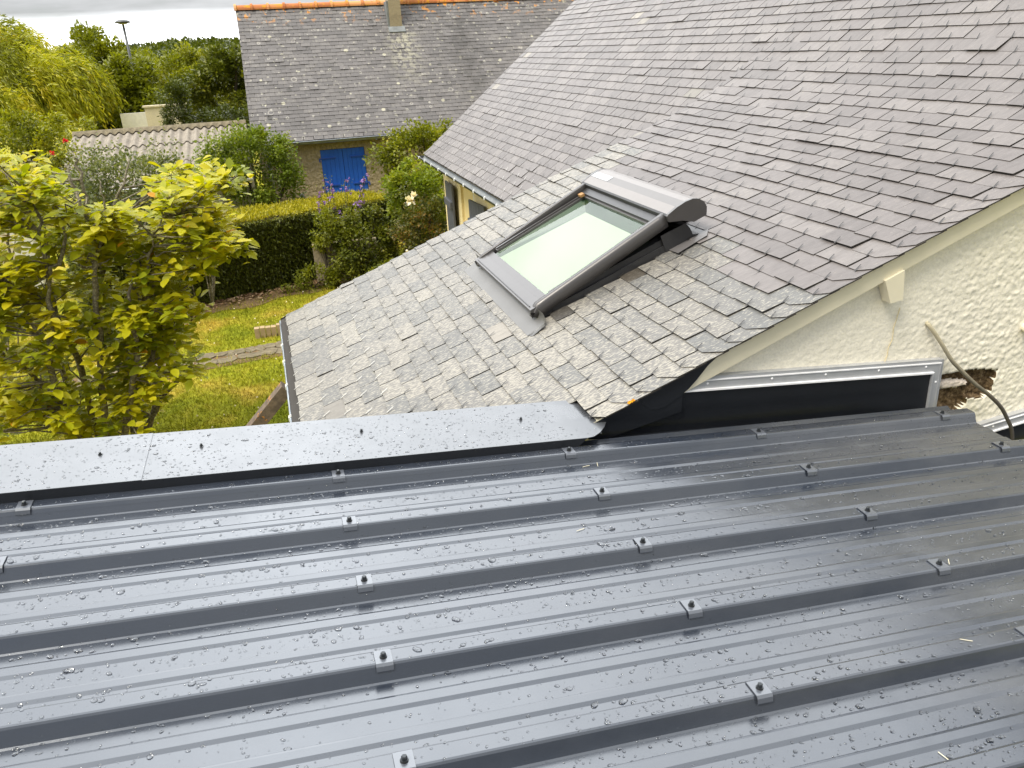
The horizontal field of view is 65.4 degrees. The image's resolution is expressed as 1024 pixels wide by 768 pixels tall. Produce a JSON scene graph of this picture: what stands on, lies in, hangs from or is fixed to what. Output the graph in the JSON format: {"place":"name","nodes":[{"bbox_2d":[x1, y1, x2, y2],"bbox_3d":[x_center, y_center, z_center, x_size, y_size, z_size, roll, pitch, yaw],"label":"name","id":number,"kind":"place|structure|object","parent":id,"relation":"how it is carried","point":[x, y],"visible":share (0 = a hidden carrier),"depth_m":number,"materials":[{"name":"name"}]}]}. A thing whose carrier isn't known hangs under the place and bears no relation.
{"place":"outdoors","nodes":[
{"label":"outdoors","id":0,"kind":"place"},
{"bbox_2d":[0,225,53,281],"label":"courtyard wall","id":1,"kind":"structure","parent":0,"point":[12,248],"depth_m":14.96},
{"bbox_2d":[142,103,186,125],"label":"boundary wall","id":2,"kind":"structure","parent":0,"point":[152,112],"depth_m":25.49,"materials":[{"name":"beige concrete"}]},
{"bbox_2d":[59,341,282,386],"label":"path","id":3,"kind":"structure","parent":0,"point":[267,349],"depth_m":11.90,"materials":[{"name":"stone"}]},
{"bbox_2d":[0,0,367,49],"label":"sky","id":4,"kind":"structure","parent":0,"point":[154,21],"materials":[{"name":"white"}]},
{"bbox_2d":[0,102,413,444],"bbox_3d":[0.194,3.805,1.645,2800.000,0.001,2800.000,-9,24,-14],"label":"lawn","id":5,"kind":"structure","parent":0,"point":[211,400],"depth_m":11.06,"materials":[{"name":"plant"}]},
{"bbox_2d":[9,233,46,287],"bbox_3d":[-8.973,-2.472,14.754,0.406,1.871,0.360,-9,24,-14],"label":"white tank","id":6,"kind":"object","parent":5,"relation":"on","point":[31,254],"visible":0.04,"depth_m":14.61,"materials":[{"name":"white plastic"}]},
{"bbox_2d":[0,107,97,188],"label":"shade shrub","id":7,"kind":"object","parent":5,"relation":"on","point":[47,135],"visible":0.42,"depth_m":20.26,"materials":[{"name":"green plant"}]},
{"bbox_2d":[29,138,83,179],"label":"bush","id":8,"kind":"object","parent":5,"relation":"on","point":[57,161],"visible":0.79,"depth_m":15.21,"materials":[{"name":"green plant"}]},
{"bbox_2d":[0,14,127,170],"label":"weeping willow","id":9,"kind":"object","parent":5,"relation":"on","point":[37,77],"visible":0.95,"depth_m":24.47,"materials":[{"name":"green plant"}]},
{"bbox_2d":[52,24,112,63],"bbox_3d":[-16.117,-10.978,30.954,2.391,5.427,2.118,-9,24,-14],"label":"leafy tree","id":10,"kind":"object","parent":5,"relation":"on","point":[100,34],"visible":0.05,"depth_m":30.02,"materials":[{"name":"green plant"}]},
{"bbox_2d":[70,19,137,128],"bbox_3d":[-14.925,-10.306,29.105,2.892,5.559,2.790,9,26,26],"label":"leafy tree","id":11,"kind":"object","parent":5,"relation":"on","point":[88,41],"visible":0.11,"depth_m":28.11,"materials":[{"name":"green plant"}]},
{"bbox_2d":[115,19,134,70],"bbox_3d":[-16.267,-12.722,34.635,0.612,5.683,0.612,-9,24,-14],"label":"street lamp","id":12,"kind":"object","parent":5,"relation":"on","point":[122,22],"visible":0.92,"depth_m":33.66,"materials":[{"name":"grey metal"}]},
{"bbox_2d":[0,147,259,441],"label":"yellow leaved tree","id":13,"kind":"object","parent":5,"relation":"on","point":[204,239],"visible":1,"depth_m":7.44,"materials":[{"name":"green plant"}]},
{"bbox_2d":[91,48,169,129],"bbox_3d":[-12.749,-8.995,27.114,2.980,4.550,2.581,-9,24,-14],"label":"leafy tree","id":14,"kind":"object","parent":5,"relation":"on","point":[138,86],"visible":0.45,"depth_m":26.38,"materials":[{"name":"green plant"}]},
{"bbox_2d":[120,112,147,127],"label":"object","id":15,"kind":"object","parent":5,"relation":"on","point":[132,120],"visible":0.21,"depth_m":25.90,"materials":[{"name":"beige concrete"}]},
{"bbox_2d":[116,46,155,64],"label":"leafy tree","id":16,"kind":"object","parent":5,"relation":"on","point":[150,54],"visible":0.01,"depth_m":40.69,"materials":[{"name":"green plant"}]},
{"bbox_2d":[134,51,173,80],"bbox_3d":[-16.805,-13.676,38.495,3.736,4.468,3.446,-9,24,-14],"label":"leafy tree","id":17,"kind":"object","parent":5,"relation":"on","point":[154,59],"visible":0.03,"depth_m":37.62,"materials":[{"name":"green plant"}]},
{"bbox_2d":[60,120,256,222],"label":"corrugated shed","id":18,"kind":"structure","parent":5,"relation":"on","point":[186,135],"depth_m":17.08,"materials":[{"name":"metal"}]},
{"bbox_2d":[154,73,199,124],"bbox_3d":[-10.018,-7.483,24.209,1.285,3.772,1.156,-9,24,-14],"label":"dark cypress","id":19,"kind":"object","parent":5,"relation":"on","point":[180,92],"visible":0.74,"depth_m":23.68,"materials":[{"name":"green plant"}]},
{"bbox_2d":[168,41,187,54],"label":"leafy tree","id":20,"kind":"object","parent":5,"relation":"on","point":[179,44],"visible":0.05,"depth_m":51.58,"materials":[{"name":"green plant"}]},
{"bbox_2d":[152,40,229,122],"bbox_3d":[-14.316,-12.606,35.283,3.558,4.842,4.187,14,28,33],"label":"leafy tree","id":21,"kind":"object","parent":5,"relation":"on","point":[185,60],"visible":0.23,"depth_m":34.55,"materials":[{"name":"green plant"}]},
{"bbox_2d":[176,41,249,122],"bbox_3d":[-10.482,-10.257,29.685,3.547,4.589,2.557,-9,24,-14],"label":"leafy tree","id":22,"kind":"object","parent":5,"relation":"on","point":[220,68],"visible":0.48,"depth_m":28.84,"materials":[{"name":"green plant"}]},
{"bbox_2d":[181,102,249,128],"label":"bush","id":23,"kind":"object","parent":5,"relation":"on","point":[207,115],"visible":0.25,"depth_m":24.23,"materials":[{"name":"green plant"}]},
{"bbox_2d":[192,117,308,208],"bbox_3d":[-5.301,-3.921,16.404,2.262,3.002,1.490,-9,24,-14],"label":"bush","id":24,"kind":"object","parent":5,"relation":"on","point":[249,139],"visible":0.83,"depth_m":15.97,"materials":[{"name":"green plant"}]},
{"bbox_2d":[172,279,346,320],"bbox_3d":[-3.721,-2.023,15.501,7.314,0.040,1.341,-19,28,-33],"label":"flower bed","id":25,"kind":"object","parent":5,"relation":"on","point":[248,301],"visible":0.2,"depth_m":14.50,"materials":[{"name":"soil"}]},
{"bbox_2d":[58,121,203,309],"bbox_3d":[-6.307,-2.664,13.312,2.293,3.228,1.745,3,24,13],"label":"pear shrub","id":26,"kind":"object","parent":25,"relation":"on","point":[92,187],"visible":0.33,"depth_m":12.84,"materials":[{"name":"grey plant"}]},
{"bbox_2d":[64,189,402,316],"bbox_3d":[-5.028,-2.528,15.093,6.100,1.610,1.549,-18,28,-31],"label":"clipped hedge","id":27,"kind":"object","parent":25,"relation":"on","point":[279,232],"visible":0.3,"depth_m":14.86,"materials":[{"name":"green plant"}]},
{"bbox_2d":[201,279,327,308],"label":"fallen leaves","id":28,"kind":"object","parent":25,"relation":"on","point":[259,294],"visible":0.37,"depth_m":14.64,"materials":[{"name":"brown plant"}]},
{"bbox_2d":[279,261,347,293],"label":"weed clump","id":29,"kind":"object","parent":25,"relation":"on","point":[334,276],"visible":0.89,"depth_m":14.88,"materials":[{"name":"green plant"}]},
{"bbox_2d":[308,205,340,285],"bbox_3d":[-3.416,-2.561,14.866,0.713,1.528,0.603,-9,24,-14],"label":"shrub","id":30,"kind":"object","parent":25,"relation":"on","point":[318,244],"visible":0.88,"depth_m":14.70,"materials":[{"name":"green plant"}]},
{"bbox_2d":[316,172,368,239],"bbox_3d":[-3.138,-3.045,15.254,1.073,2.085,0.485,-9,24,-14],"label":"mallow","id":31,"kind":"object","parent":25,"relation":"on","point":[358,201],"visible":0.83,"depth_m":15.03,"materials":[{"name":"purple plant"}]},
{"bbox_2d":[312,237,377,283],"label":"garden wall","id":32,"kind":"structure","parent":25,"relation":"on","point":[318,258],"depth_m":15.15,"materials":[{"name":"grey stone"}]},
{"bbox_2d":[327,202,401,281],"bbox_3d":[-2.741,-2.539,14.886,1.441,1.638,1.058,-9,24,-14],"label":"currant bush","id":33,"kind":"object","parent":25,"relation":"on","point":[346,232],"visible":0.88,"depth_m":14.69,"materials":[{"name":"green plant"}]},
{"bbox_2d":[246,381,286,425],"bbox_3d":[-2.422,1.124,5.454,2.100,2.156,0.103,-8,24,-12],"label":"timber beam","id":34,"kind":"structure","parent":5,"relation":"on","point":[270,407],"depth_m":5.23,"materials":[{"name":"brown wood"}]},
{"bbox_2d":[254,323,280,338],"bbox_3d":[-3.782,-0.856,12.662,0.585,0.182,0.120,-9,24,-14],"label":"brick edging","id":35,"kind":"object","parent":5,"relation":"on","point":[263,332],"visible":0.64,"depth_m":12.60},
{"bbox_2d":[368,257,393,271],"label":"leafy weed","id":36,"kind":"object","parent":5,"relation":"on","point":[381,263],"visible":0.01,"depth_m":14.23,"materials":[{"name":"green plant"}]},
{"bbox_2d":[362,116,452,220],"bbox_3d":[-1.865,-4.246,17.007,2.546,2.785,1.544,-9,24,-14],"label":"laurel bush","id":37,"kind":"object","parent":5,"relation":"on","point":[418,136],"visible":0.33,"depth_m":16.54,"materials":[{"name":"green plant"}]},
{"bbox_2d":[378,152,446,244],"bbox_3d":[-1.705,-3.193,15.125,1.521,2.332,1.366,-3,23,-1],"label":"climber bush","id":38,"kind":"object","parent":5,"relation":"on","point":[423,183],"visible":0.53,"depth_m":14.68,"materials":[{"name":"green plant"}]},
{"bbox_2d":[385,181,447,252],"bbox_3d":[-1.636,-2.687,14.443,1.314,1.952,1.204,-9,24,-14],"label":"rose bush","id":39,"kind":"object","parent":5,"relation":"on","point":[410,229],"visible":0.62,"depth_m":14.19,"materials":[{"name":"green plant"}]},
{"bbox_2d":[0,357,1023,767],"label":"carport","id":40,"kind":"object","parent":5,"relation":"on","point":[518,645],"visible":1,"depth_m":2.35,"materials":[{"name":"metal"}]},
{"bbox_2d":[0,379,1023,767],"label":"rain drops","id":41,"kind":"object","parent":40,"relation":"on","point":[624,699],"visible":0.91,"depth_m":2.32,"materials":[{"name":"clear liquid"}]},
{"bbox_2d":[279,0,1023,440],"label":"slate roofed house","id":42,"kind":"structure","parent":5,"relation":"on","point":[643,198],"depth_m":4.59,"materials":[{"name":"stone"}]},
{"bbox_2d":[925,321,1013,440],"bbox_3d":[2.234,0.042,3.874,0.598,0.776,0.044,-5,23,-5],"label":"conduit","id":43,"kind":"object","parent":42,"relation":"attached to","point":[966,375],"visible":0.83,"depth_m":3.83,"materials":[{"name":"grey plastic"}]},
{"bbox_2d":[977,408,1023,439],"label":"metal roof","id":44,"kind":"structure","parent":42,"relation":"attached to","point":[998,425],"depth_m":4.08,"materials":[{"name":"metal"}]},
{"bbox_2d":[95,287,337,429],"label":"clover flowers","id":45,"kind":"object","parent":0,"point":[235,354],"visible":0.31,"depth_m":11.27,"materials":[{"name":"white plant"}]},
{"bbox_2d":[233,0,574,230],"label":"neighbour house","id":46,"kind":"structure","parent":0,"point":[333,87],"depth_m":18.69,"materials":[{"name":"stone"}]},
{"bbox_2d":[322,147,368,191],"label":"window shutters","id":47,"kind":"structure","parent":46,"relation":"in","point":[351,147],"depth_m":18.24,"materials":[{"name":"wood"}]},
{"bbox_3d":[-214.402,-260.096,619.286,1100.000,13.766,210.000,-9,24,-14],"label":"hills","id":48,"kind":"structure","parent":0,"visible":0},
{"bbox_2d":[108,35,240,60],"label":"wooded hillside","id":49,"kind":"structure","parent":48,"relation":"on","point":[226,43],"depth_m":609.11,"materials":[{"name":"green plant"}]}
]}

